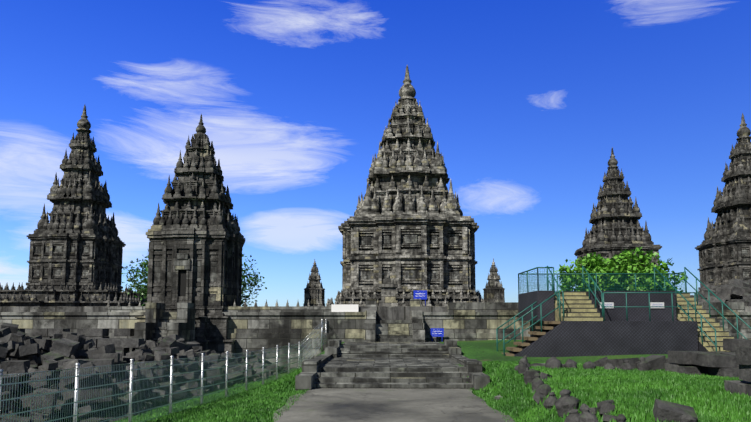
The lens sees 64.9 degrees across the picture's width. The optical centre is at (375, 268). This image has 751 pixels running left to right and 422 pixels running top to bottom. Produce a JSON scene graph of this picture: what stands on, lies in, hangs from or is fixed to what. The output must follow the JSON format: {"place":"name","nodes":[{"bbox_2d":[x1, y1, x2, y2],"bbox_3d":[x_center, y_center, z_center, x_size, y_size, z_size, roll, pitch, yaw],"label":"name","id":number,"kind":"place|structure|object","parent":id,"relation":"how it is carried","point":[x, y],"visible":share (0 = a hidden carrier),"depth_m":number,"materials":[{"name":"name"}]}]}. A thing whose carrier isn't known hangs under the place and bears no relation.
{"place":"outdoors","nodes":[
{"label":"outdoors","id":0,"kind":"place"},
{"bbox_2d":[113,367,308,421],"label":"grass","id":1,"kind":"structure","parent":0,"point":[260,402],"depth_m":12.41,"materials":[{"name":"green plant"}]},
{"bbox_2d":[0,0,750,305],"label":"sky","id":2,"kind":"structure","parent":0,"point":[526,104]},
{"bbox_2d":[273,388,514,421],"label":"path","id":3,"kind":"structure","parent":0,"point":[377,405],"depth_m":11.35,"materials":[{"name":"concrete"}]},
{"bbox_2d":[61,340,750,421],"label":"terrain","id":4,"kind":"structure","parent":0,"point":[482,350],"depth_m":18.39,"materials":[{"name":"green plant"}]},
{"bbox_2d":[0,323,286,421],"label":"rubble","id":5,"kind":"object","parent":4,"relation":"on","point":[44,349],"visible":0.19,"depth_m":15.76,"materials":[{"name":"grey stone"}]},
{"bbox_2d":[0,319,326,421],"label":"fence posts","id":6,"kind":"object","parent":4,"relation":"on","point":[77,368],"visible":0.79,"depth_m":12.04,"materials":[{"name":"silver metal"}]},
{"bbox_2d":[0,321,326,421],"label":"fence","id":7,"kind":"object","parent":6,"relation":"attached to","point":[182,391],"visible":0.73,"depth_m":10.66,"materials":[{"name":"grey metal"}]},
{"bbox_2d":[295,339,489,390],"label":"path steps","id":8,"kind":"structure","parent":4,"relation":"on","point":[408,365],"depth_m":15.56,"materials":[{"name":"stone"}]},
{"bbox_2d":[431,328,443,341],"bbox_3d":[2.636,2.954,25.245,0.560,0.760,0.046,0,-5,1],"label":"blue sign","id":9,"kind":"object","parent":4,"relation":"on","point":[437,332],"visible":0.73,"depth_m":25.24,"materials":[{"name":"blue metal"}]},
{"bbox_2d":[494,363,564,399],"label":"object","id":10,"kind":"structure","parent":4,"relation":"on","point":[533,364],"depth_m":14.75,"materials":[{"name":"stone"}]},
{"bbox_2d":[509,291,697,356],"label":"platform","id":11,"kind":"structure","parent":4,"relation":"on","point":[616,332],"depth_m":18.72,"materials":[{"name":"black metal"}]},
{"bbox_2d":[496,266,750,355],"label":"platform rails","id":12,"kind":"object","parent":11,"relation":"on","point":[602,305],"visible":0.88,"depth_m":19.46,"materials":[{"name":"teal metal"}]},
{"bbox_2d":[519,268,684,292],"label":"railing","id":13,"kind":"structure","parent":12,"relation":"on","point":[578,288],"depth_m":22.67,"materials":[{"name":"teal metal"}]},
{"bbox_2d":[600,302,613,307],"bbox_3d":[7.857,1.265,20.050,0.460,0.200,0.020,0,-5,1],"label":"sign plate","id":14,"kind":"object","parent":12,"relation":"attached to","point":[608,303],"visible":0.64,"depth_m":20.04,"materials":[{"name":"white metal"}]},
{"bbox_2d":[650,302,663,307],"bbox_3d":[9.556,1.262,20.024,0.460,0.200,0.020,0,-5,1],"label":"sign plate","id":15,"kind":"object","parent":12,"relation":"attached to","point":[656,303],"visible":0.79,"depth_m":20.02,"materials":[{"name":"white metal"}]},
{"bbox_2d":[514,355,696,421],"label":"rocks","id":16,"kind":"object","parent":4,"relation":"on","point":[565,403],"visible":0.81,"depth_m":10.28,"materials":[{"name":"grey stone"}]},
{"bbox_2d":[502,291,733,355],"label":"platform stairs","id":17,"kind":"structure","parent":4,"relation":"on","point":[578,305],"depth_m":19.37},
{"bbox_2d":[554,247,687,291],"bbox_3d":[10.020,0.739,24.386,5.386,3.302,3.152,0,-5,1],"label":"bush","id":18,"kind":"object","parent":4,"relation":"on","point":[621,263],"visible":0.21,"depth_m":23.84,"materials":[{"name":"green plant"}]},
{"bbox_2d":[653,338,750,421],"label":"stone blocks","id":19,"kind":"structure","parent":4,"relation":"on","point":[735,362],"depth_m":12.65,"materials":[{"name":"grey stone"}]},
{"bbox_2d":[458,360,750,421],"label":"grass","id":20,"kind":"structure","parent":0,"point":[667,385],"depth_m":10.09,"materials":[{"name":"green plant"}]},
{"label":"ground","id":21,"kind":"structure","parent":0,"visible":0},
{"bbox_2d":[129,303,194,351],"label":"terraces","id":22,"kind":"object","parent":21,"relation":"on","point":[160,322],"visible":0.23,"depth_m":23.81,"materials":[{"name":"stone"}]},
{"bbox_2d":[0,299,750,368],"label":"terrace wall","id":23,"kind":"structure","parent":21,"relation":"on","point":[254,328],"depth_m":25.83,"materials":[{"name":"stone"}]},
{"bbox_2d":[0,105,146,306],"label":"temple","id":24,"kind":"structure","parent":23,"relation":"on","point":[77,244],"depth_m":69.39,"materials":[{"name":"stone"}]},
{"bbox_2d":[135,114,244,356],"bbox_3d":[-8.381,-1.254,27.875,5.616,12.438,5.616,0,-5,1],"label":"temple shrine","id":25,"kind":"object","parent":23,"relation":"on","point":[195,237],"visible":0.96,"depth_m":26.16,"materials":[{"name":"stone"}]},
{"bbox_2d":[121,249,266,305],"bbox_3d":[-12.152,1.372,40.211,9.677,6.600,7.813,0,-5,1],"label":"tree","id":26,"kind":"object","parent":23,"relation":"on","point":[141,286],"visible":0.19,"depth_m":39.47,"materials":[{"name":"green plant"}]},
{"bbox_2d":[107,269,397,306],"bbox_3d":[-1.625,0.874,27.916,20.626,1.950,3.545,0,-5,1],"label":"balustrade","id":27,"kind":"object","parent":23,"relation":"on","point":[388,286],"depth_m":28.76,"materials":[{"name":"stone"}]},
{"bbox_2d":[303,259,324,305],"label":"small temple","id":28,"kind":"structure","parent":23,"relation":"on","point":[314,292],"depth_m":32.12,"materials":[{"name":"stone"}]},
{"bbox_2d":[331,304,357,311],"bbox_3d":[-1.353,1.774,26.098,1.200,0.330,0.030,0,-5,1],"label":"white sign board","id":29,"kind":"object","parent":23,"relation":"on","point":[344,307],"visible":1,"depth_m":26.08,"materials":[{"name":"white"}]},
{"bbox_2d":[326,65,483,305],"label":"temple","id":30,"kind":"structure","parent":23,"relation":"on","point":[410,226],"depth_m":66.01,"materials":[{"name":"stone"}]},
{"bbox_2d":[414,290,426,305],"bbox_3d":[2.064,1.413,27.195,0.620,0.770,0.046,0,-5,1],"label":"blue sign","id":31,"kind":"object","parent":23,"relation":"on","point":[420,294],"visible":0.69,"depth_m":27.19,"materials":[{"name":"blue metal"}]},
{"bbox_2d":[483,258,504,301],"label":"small temple","id":32,"kind":"structure","parent":23,"relation":"on","point":[493,289],"depth_m":32.06,"materials":[{"name":"stone"}]},
{"bbox_2d":[574,148,661,283],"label":"temple","id":33,"kind":"structure","parent":23,"relation":"on","point":[616,228],"depth_m":58.42,"materials":[{"name":"stone"}]},
{"bbox_2d":[690,279,750,305],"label":"rubble","id":34,"kind":"object","parent":23,"relation":"on","point":[736,290],"visible":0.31,"depth_m":38.92,"materials":[{"name":"grey stone"}]},
{"bbox_2d":[695,113,750,295],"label":"temple","id":35,"kind":"structure","parent":23,"relation":"on","point":[724,248],"depth_m":68.72,"materials":[{"name":"stone"}]}
]}

